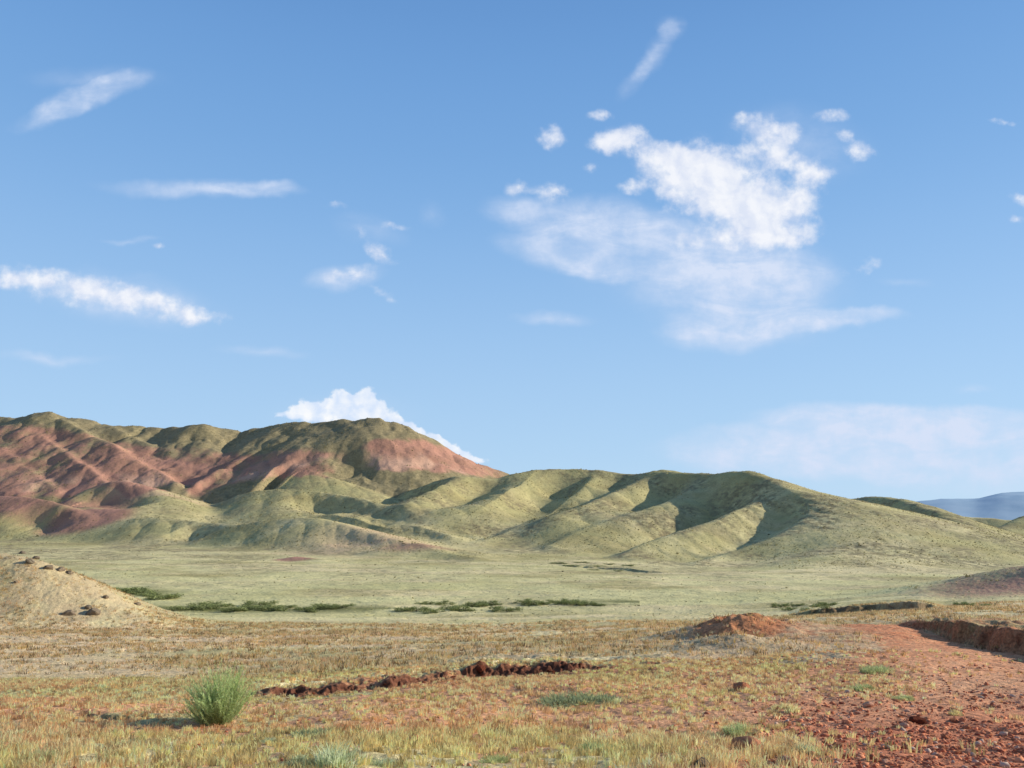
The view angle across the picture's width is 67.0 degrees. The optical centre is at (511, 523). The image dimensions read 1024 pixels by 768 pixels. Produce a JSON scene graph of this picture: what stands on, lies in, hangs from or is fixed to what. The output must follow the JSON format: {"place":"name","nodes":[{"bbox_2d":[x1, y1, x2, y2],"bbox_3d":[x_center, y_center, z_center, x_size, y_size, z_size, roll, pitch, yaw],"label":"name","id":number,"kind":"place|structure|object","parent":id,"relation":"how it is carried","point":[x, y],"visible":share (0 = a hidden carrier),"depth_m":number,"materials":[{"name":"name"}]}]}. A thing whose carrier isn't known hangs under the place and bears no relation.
{"place":"outdoors","nodes":[
{"label":"outdoors","id":0,"kind":"place"},
{"bbox_2d":[0,553,188,621],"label":"rocky knoll","id":1,"kind":"structure","parent":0,"point":[48,594],"depth_m":74.58,"materials":[{"name":"soil"}]},
{"bbox_2d":[25,558,34,563],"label":"boulder","id":2,"kind":"object","parent":1,"relation":"on","point":[30,560],"visible":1,"depth_m":77.74,"materials":[{"name":"brown stone"}]},
{"bbox_2d":[43,565,52,569],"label":"boulder","id":3,"kind":"object","parent":1,"relation":"on","point":[48,567],"visible":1,"depth_m":77.47,"materials":[{"name":"brown stone"}]},
{"bbox_2d":[57,567,64,570],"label":"boulder","id":4,"kind":"object","parent":1,"relation":"on","point":[60,568],"visible":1,"depth_m":78.18,"materials":[{"name":"brown stone"}]},
{"bbox_2d":[61,610,74,615],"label":"boulder","id":5,"kind":"object","parent":1,"relation":"on","point":[68,612],"visible":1,"depth_m":71.16,"materials":[{"name":"brown stone"}]},
{"bbox_2d":[85,607,100,614],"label":"boulder","id":6,"kind":"object","parent":1,"relation":"on","point":[93,611],"visible":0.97,"depth_m":72.02,"materials":[{"name":"brown stone"}]},
{"bbox_2d":[0,470,488,557],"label":"foothills","id":7,"kind":"structure","parent":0,"point":[38,514],"depth_m":391.33,"materials":[{"name":"plant"}]},
{"bbox_2d":[0,411,508,503],"bbox_3d":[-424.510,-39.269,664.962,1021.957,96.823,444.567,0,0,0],"label":"red ridge","id":8,"kind":"structure","parent":0,"point":[362,462],"depth_m":527.24,"materials":[{"name":"soil"}]},
{"bbox_2d":[0,537,1023,619],"bbox_3d":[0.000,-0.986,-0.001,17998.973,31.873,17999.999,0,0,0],"label":"valley floor","id":9,"kind":"structure","parent":0,"point":[503,583],"depth_m":180.27,"materials":[{"name":"green plant"}]},
{"bbox_2d":[116,586,150,591],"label":"shrub","id":10,"kind":"object","parent":9,"relation":"on","point":[126,590],"visible":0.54,"depth_m":148.42,"materials":[{"name":"green plant"}]},
{"bbox_2d":[126,587,149,592],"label":"shrub","id":11,"kind":"object","parent":9,"relation":"on","point":[135,589],"visible":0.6,"depth_m":147.08,"materials":[{"name":"green plant"}]},
{"bbox_2d":[127,590,155,593],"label":"shrub","id":12,"kind":"object","parent":9,"relation":"on","point":[139,592],"visible":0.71,"depth_m":144.51,"materials":[{"name":"green plant"}]},
{"bbox_2d":[134,593,165,596],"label":"shrub","id":13,"kind":"object","parent":9,"relation":"on","point":[144,594],"visible":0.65,"depth_m":139.12,"materials":[{"name":"green plant"}]},
{"bbox_2d":[145,593,183,599],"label":"shrub","id":14,"kind":"object","parent":9,"relation":"on","point":[150,597],"visible":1,"depth_m":133.56,"materials":[{"name":"green plant"}]},
{"bbox_2d":[166,603,209,610],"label":"shrub","id":15,"kind":"object","parent":9,"relation":"on","point":[189,608],"visible":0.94,"depth_m":112.89,"materials":[{"name":"green plant"}]},
{"bbox_2d":[192,604,214,609],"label":"shrub","id":16,"kind":"object","parent":9,"relation":"on","point":[209,606],"visible":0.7,"depth_m":114.51,"materials":[{"name":"green plant"}]},
{"bbox_2d":[185,600,227,605],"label":"shrub","id":17,"kind":"object","parent":9,"relation":"on","point":[200,603],"visible":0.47,"depth_m":119.91,"materials":[{"name":"green plant"}]},
{"bbox_2d":[201,602,230,608],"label":"shrub","id":18,"kind":"object","parent":9,"relation":"on","point":[217,606],"visible":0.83,"depth_m":116.52,"materials":[{"name":"green plant"}]},
{"bbox_2d":[218,607,250,611],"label":"shrub","id":19,"kind":"object","parent":9,"relation":"on","point":[222,609],"visible":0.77,"depth_m":110.92,"materials":[{"name":"green plant"}]},
{"bbox_2d":[220,604,263,612],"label":"shrub","id":20,"kind":"object","parent":9,"relation":"on","point":[240,608],"visible":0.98,"depth_m":110.87,"materials":[{"name":"green plant"}]},
{"bbox_2d":[238,599,277,605],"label":"shrub","id":21,"kind":"object","parent":9,"relation":"on","point":[255,603],"visible":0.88,"depth_m":120.84,"materials":[{"name":"green plant"}]},
{"bbox_2d":[249,602,283,609],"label":"shrub","id":22,"kind":"object","parent":9,"relation":"on","point":[270,604],"visible":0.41,"depth_m":117.18,"materials":[{"name":"green plant"}]},
{"bbox_2d":[252,605,289,611],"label":"shrub","id":23,"kind":"object","parent":9,"relation":"on","point":[273,608],"visible":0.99,"depth_m":112.31,"materials":[{"name":"green plant"}]},
{"bbox_2d":[292,606,319,612],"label":"shrub","id":24,"kind":"object","parent":9,"relation":"on","point":[307,609],"visible":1,"depth_m":110.88,"materials":[{"name":"green plant"}]},
{"bbox_2d":[308,602,331,609],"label":"shrub","id":25,"kind":"object","parent":9,"relation":"on","point":[316,606],"visible":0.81,"depth_m":115.42,"materials":[{"name":"green plant"}]},
{"bbox_2d":[313,603,339,609],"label":"shrub","id":26,"kind":"object","parent":9,"relation":"on","point":[321,604],"visible":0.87,"depth_m":115.44,"materials":[{"name":"green plant"}]},
{"bbox_2d":[332,603,355,607],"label":"shrub","id":27,"kind":"object","parent":9,"relation":"on","point":[347,605],"visible":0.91,"depth_m":116.58,"materials":[{"name":"green plant"}]},
{"bbox_2d":[392,607,408,611],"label":"shrub","id":28,"kind":"object","parent":9,"relation":"on","point":[396,609],"visible":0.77,"depth_m":112.96,"materials":[{"name":"green plant"}]},
{"bbox_2d":[400,606,431,610],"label":"shrub","id":29,"kind":"object","parent":9,"relation":"on","point":[415,608],"visible":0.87,"depth_m":112.66,"materials":[{"name":"green plant"}]},
{"bbox_2d":[415,601,432,604],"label":"shrub","id":30,"kind":"object","parent":9,"relation":"on","point":[424,602],"visible":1,"depth_m":125.53,"materials":[{"name":"green plant"}]},
{"bbox_2d":[419,607,445,613],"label":"shrub","id":31,"kind":"object","parent":9,"relation":"on","point":[431,610],"visible":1,"depth_m":109.12,"materials":[{"name":"green plant"}]},
{"bbox_2d":[426,599,454,605],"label":"shrub","id":32,"kind":"object","parent":9,"relation":"on","point":[443,603],"visible":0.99,"depth_m":125.55,"materials":[{"name":"green plant"}]},
{"bbox_2d":[438,604,463,610],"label":"shrub","id":33,"kind":"object","parent":9,"relation":"on","point":[449,607],"visible":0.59,"depth_m":114.11,"materials":[{"name":"green plant"}]},
{"bbox_2d":[447,606,475,611],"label":"shrub","id":34,"kind":"object","parent":9,"relation":"on","point":[457,608],"visible":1,"depth_m":111.90,"materials":[{"name":"green plant"}]},
{"bbox_2d":[462,601,488,606],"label":"shrub","id":35,"kind":"object","parent":9,"relation":"on","point":[471,604],"visible":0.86,"depth_m":121.09,"materials":[{"name":"green plant"}]},
{"bbox_2d":[474,599,502,605],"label":"shrub","id":36,"kind":"object","parent":9,"relation":"on","point":[494,602],"visible":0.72,"depth_m":122.80,"materials":[{"name":"green plant"}]},
{"bbox_2d":[490,606,523,611],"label":"shrub","id":37,"kind":"object","parent":9,"relation":"on","point":[498,609],"visible":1,"depth_m":112.56,"materials":[{"name":"green plant"}]},
{"bbox_2d":[1,412,1023,621],"bbox_3d":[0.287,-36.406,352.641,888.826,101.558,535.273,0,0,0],"label":"sagebrush","id":38,"kind":"object","parent":9,"relation":"on","point":[387,532],"visible":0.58,"depth_m":348.86,"materials":[{"name":"green plant"}]},
{"bbox_2d":[512,597,539,603],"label":"shrub","id":39,"kind":"object","parent":9,"relation":"on","point":[527,599],"visible":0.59,"depth_m":124.85,"materials":[{"name":"green plant"}]},
{"bbox_2d":[520,600,544,605],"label":"shrub","id":40,"kind":"object","parent":9,"relation":"on","point":[537,602],"visible":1,"depth_m":122.24,"materials":[{"name":"green plant"}]},
{"bbox_2d":[553,600,568,604],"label":"shrub","id":41,"kind":"object","parent":9,"relation":"on","point":[562,602],"visible":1,"depth_m":122.63,"materials":[{"name":"green plant"}]},
{"bbox_2d":[567,600,585,604],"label":"shrub","id":42,"kind":"object","parent":9,"relation":"on","point":[572,602],"visible":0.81,"depth_m":122.91,"materials":[{"name":"green plant"}]},
{"bbox_2d":[575,601,594,605],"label":"shrub","id":43,"kind":"object","parent":9,"relation":"on","point":[582,603],"visible":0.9,"depth_m":122.20,"materials":[{"name":"green plant"}]},
{"bbox_2d":[591,603,606,605],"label":"shrub","id":44,"kind":"object","parent":9,"relation":"on","point":[596,604],"visible":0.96,"depth_m":120.53,"materials":[{"name":"green plant"}]},
{"bbox_2d":[770,602,789,607],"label":"shrub","id":45,"kind":"object","parent":9,"relation":"on","point":[775,604],"visible":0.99,"depth_m":111.15,"materials":[{"name":"green plant"}]},
{"bbox_2d":[779,606,797,610],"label":"shrub","id":46,"kind":"object","parent":9,"relation":"on","point":[787,608],"visible":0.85,"depth_m":97.59,"materials":[{"name":"green plant"}]},
{"bbox_2d":[809,601,829,606],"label":"shrub","id":47,"kind":"object","parent":9,"relation":"on","point":[820,603],"visible":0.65,"depth_m":99.52,"materials":[{"name":"green plant"}]},
{"bbox_2d":[822,602,837,605],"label":"shrub","id":48,"kind":"object","parent":9,"relation":"on","point":[830,604],"visible":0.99,"depth_m":98.37,"materials":[{"name":"green plant"}]},
{"bbox_2d":[0,601,1023,767],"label":"ground","id":49,"kind":"structure","parent":0,"point":[982,630],"depth_m":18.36,"materials":[{"name":"yellow plant"}]},
{"bbox_2d":[26,746,67,760],"bbox_3d":[-3.501,1.733,5.826,0.358,0.117,0.307,0,0,17],"label":"grass tussock","id":50,"kind":"object","parent":49,"relation":"on","point":[50,752],"depth_m":5.83,"materials":[{"name":"plant"}]},
{"bbox_2d":[109,746,137,762],"bbox_3d":[-2.952,1.740,5.896,0.268,0.135,0.343,0,0,16],"label":"grass tussock","id":51,"kind":"object","parent":49,"relation":"on","point":[120,750],"depth_m":5.94,"materials":[{"name":"beige plant"}]},
{"bbox_2d":[176,659,260,725],"bbox_3d":[-3.155,1.814,8.334,0.902,0.725,1.068,0,0,0],"label":"bush","id":52,"kind":"object","parent":49,"relation":"on","point":[223,705],"visible":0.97,"depth_m":8.24,"materials":[{"name":"green plant"}]},
{"bbox_2d":[259,736,278,742],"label":"grass tussock","id":53,"kind":"object","parent":49,"relation":"on","point":[271,739],"depth_m":6.89,"materials":[{"name":"beige plant"}]},
{"bbox_2d":[285,753,314,766],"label":"grass tussock","id":54,"kind":"object","parent":49,"relation":"on","point":[301,756],"depth_m":5.71,"materials":[{"name":"plant"}]},
{"bbox_2d":[286,726,336,738],"bbox_3d":[-1.885,1.980,7.363,0.576,0.098,0.440,0,0,-43],"label":"grass tussock","id":55,"kind":"object","parent":49,"relation":"on","point":[303,731],"depth_m":7.39,"materials":[{"name":"plant"}]},
{"bbox_2d":[307,739,370,767],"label":"grass tussock","id":56,"kind":"object","parent":49,"relation":"on","point":[333,757],"depth_m":5.54,"materials":[{"name":"green plant"}]},
{"bbox_2d":[368,755,397,766],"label":"grass tussock","id":57,"kind":"object","parent":49,"relation":"on","point":[377,762],"depth_m":5.73,"materials":[{"name":"green plant"}]},
{"bbox_2d":[433,741,463,756],"bbox_3d":[-0.529,1.839,6.282,0.321,0.132,0.251,0,0,-14],"label":"grass tussock","id":58,"kind":"object","parent":49,"relation":"on","point":[452,748],"depth_m":6.32,"materials":[{"name":"beige plant"}]},
{"bbox_2d":[476,665,485,673],"bbox_3d":[-0.605,2.790,14.878,0.163,0.169,0.222,0,0,28],"label":"clod","id":59,"kind":"object","parent":49,"relation":"on","point":[480,669],"visible":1,"depth_m":14.80,"materials":[{"name":"brown soil"}]},
{"bbox_2d":[477,753,509,763],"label":"grass tussock","id":60,"kind":"object","parent":49,"relation":"on","point":[500,760],"depth_m":6.04,"materials":[{"name":"green plant"}]},
{"bbox_2d":[0,554,1023,683],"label":"field grass","id":61,"kind":"structure","parent":49,"relation":"on","point":[568,640],"depth_m":34.84,"materials":[{"name":"beige plant"}]},
{"bbox_2d":[7,652,1023,767],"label":"gravel","id":62,"kind":"structure","parent":49,"relation":"on","point":[997,747],"depth_m":7.29,"materials":[{"name":"brown gravel"}]},
{"bbox_2d":[509,724,545,735],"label":"grass tussock","id":63,"kind":"object","parent":49,"relation":"on","point":[524,729],"depth_m":7.63,"materials":[{"name":"beige plant"}]},
{"bbox_2d":[533,689,598,708],"bbox_3d":[0.774,2.333,10.468,1.193,0.190,0.997,0,0,-25],"label":"grass tussock","id":64,"kind":"object","parent":49,"relation":"on","point":[571,700],"depth_m":10.38,"materials":[{"name":"green plant"}]},
{"bbox_2d":[579,740,614,750],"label":"grass tussock","id":65,"kind":"object","parent":49,"relation":"on","point":[584,745],"depth_m":6.40,"materials":[{"name":"plant"}]},
{"bbox_2d":[575,693,625,704],"bbox_3d":[1.204,2.324,10.342,0.794,0.148,0.663,0,0,27],"label":"grass tussock","id":66,"kind":"object","parent":49,"relation":"on","point":[599,698],"depth_m":10.38,"materials":[{"name":"green plant"}]},
{"bbox_2d":[719,721,760,736],"bbox_3d":[2.141,1.904,7.244,0.435,0.110,0.508,0,0,38],"label":"grass tussock","id":67,"kind":"object","parent":49,"relation":"on","point":[739,727],"depth_m":7.21,"materials":[{"name":"green plant"}]},
{"bbox_2d":[733,682,750,690],"bbox_3d":[3.413,2.444,11.492,0.254,0.188,0.250,0,0,21],"label":"rock","id":68,"kind":"object","parent":49,"relation":"on","point":[740,684],"visible":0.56,"depth_m":11.44,"materials":[{"name":"red stone"}]},
{"bbox_2d":[732,736,760,750],"bbox_3d":[1.837,1.729,6.038,0.238,0.146,0.179,0,0,29],"label":"rock","id":69,"kind":"object","parent":49,"relation":"on","point":[744,739],"visible":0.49,"depth_m":6.00,"materials":[{"name":"red stone"}]},
{"bbox_2d":[770,701,800,712],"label":"grass tussock","id":70,"kind":"object","parent":49,"relation":"on","point":[791,708],"depth_m":9.02,"materials":[{"name":"yellow plant"}]},
{"bbox_2d":[856,664,895,673],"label":"grass tussock","id":71,"kind":"object","parent":49,"relation":"on","point":[867,668],"depth_m":13.09,"materials":[{"name":"green plant"}]},
{"bbox_2d":[952,601,966,605],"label":"shrub","id":72,"kind":"object","parent":49,"relation":"on","point":[956,603],"visible":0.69,"depth_m":81.00,"materials":[{"name":"green plant"}]},
{"bbox_2d":[0,0,1023,501],"label":"sky","id":73,"kind":"structure","parent":0,"point":[777,239],"materials":[{"name":"blue"}]},
{"bbox_2d":[385,469,1023,569],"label":"green hills","id":74,"kind":"structure","parent":0,"point":[714,495],"depth_m":346.87,"materials":[{"name":"green plant"}]},
{"bbox_2d":[651,470,1023,536],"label":"back hills","id":75,"kind":"structure","parent":0,"point":[1003,525],"depth_m":519.50,"materials":[{"name":"soil"}]},
{"bbox_2d":[677,619,1023,767],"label":"dirt track","id":76,"kind":"structure","parent":0,"point":[904,636],"depth_m":10.42,"materials":[{"name":"soil"}]},
{"bbox_2d":[694,757,708,766],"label":"stone","id":77,"kind":"object","parent":76,"relation":"on","point":[703,761],"visible":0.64,"depth_m":5.30,"materials":[{"name":"stone"}]},
{"bbox_2d":[690,747,717,758],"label":"grass tussock","id":78,"kind":"object","parent":76,"relation":"on","point":[703,752],"depth_m":5.61,"materials":[{"name":"beige plant"}]},
{"bbox_2d":[781,755,794,764],"bbox_3d":[1.948,1.672,5.456,0.102,0.068,0.084,0,0,36],"label":"stone","id":79,"kind":"object","parent":76,"relation":"on","point":[788,759],"visible":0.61,"depth_m":5.43,"materials":[{"name":"brown stone"}]},
{"bbox_2d":[794,739,823,754],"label":"grass tussock","id":80,"kind":"object","parent":76,"relation":"on","point":[810,748],"depth_m":5.96,"materials":[{"name":"beige plant"}]},
{"bbox_2d":[832,742,843,748],"bbox_3d":[2.717,1.853,6.443,0.092,0.067,0.096,0,0,23],"label":"stone","id":81,"kind":"object","parent":76,"relation":"on","point":[839,744],"visible":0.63,"depth_m":6.42,"materials":[{"name":"brown stone"}]},
{"bbox_2d":[844,681,877,691],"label":"grass tussock","id":82,"kind":"object","parent":76,"relation":"on","point":[859,686],"depth_m":10.80,"materials":[{"name":"green plant"}]},
{"bbox_2d":[862,701,873,706],"bbox_3d":[4.239,2.150,9.214,0.098,0.079,0.116,0,0,-19],"label":"stone","id":83,"kind":"object","parent":76,"relation":"on","point":[868,704],"visible":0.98,"depth_m":9.17,"materials":[{"name":"brown stone"}]},
{"bbox_2d":[891,694,914,700],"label":"grass tussock","id":84,"kind":"object","parent":76,"relation":"on","point":[910,698],"depth_m":9.86,"materials":[{"name":"green plant"}]},
{"bbox_2d":[899,722,908,727],"bbox_3d":[3.863,1.989,7.629,0.096,0.065,0.081,0,0,24],"label":"stone","id":85,"kind":"object","parent":76,"relation":"on","point":[905,725],"visible":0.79,"depth_m":7.60,"materials":[{"name":"beige stone"}]},
{"bbox_2d":[908,716,925,724],"bbox_3d":[4.144,2.029,7.908,0.168,0.120,0.132,0,0,19],"label":"rock","id":86,"kind":"object","parent":76,"relation":"on","point":[918,720],"visible":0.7,"depth_m":7.87,"materials":[{"name":"brown stone"}]},
{"bbox_2d":[941,735,949,738],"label":"stone","id":87,"kind":"object","parent":76,"relation":"on","point":[945,736],"visible":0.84,"depth_m":7.08,"materials":[{"name":"brown stone"}]},
{"bbox_2d":[950,718,958,722],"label":"stone","id":88,"kind":"object","parent":76,"relation":"on","point":[954,720],"visible":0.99,"depth_m":8.12,"materials":[{"name":"brown stone"}]},
{"bbox_2d":[947,709,965,715],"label":"grass tussock","id":89,"kind":"object","parent":76,"relation":"on","point":[955,712],"depth_m":8.60,"materials":[{"name":"yellow plant"}]},
{"bbox_2d":[891,566,1023,591],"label":"brown rise","id":90,"kind":"structure","parent":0,"point":[1012,579],"depth_m":115.06,"materials":[{"name":"soil"}]},
{"bbox_2d":[916,492,1023,519],"bbox_3d":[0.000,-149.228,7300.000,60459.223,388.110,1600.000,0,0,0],"label":"distant mountains","id":91,"kind":"structure","parent":0,"point":[1006,506],"depth_m":7215.43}
]}

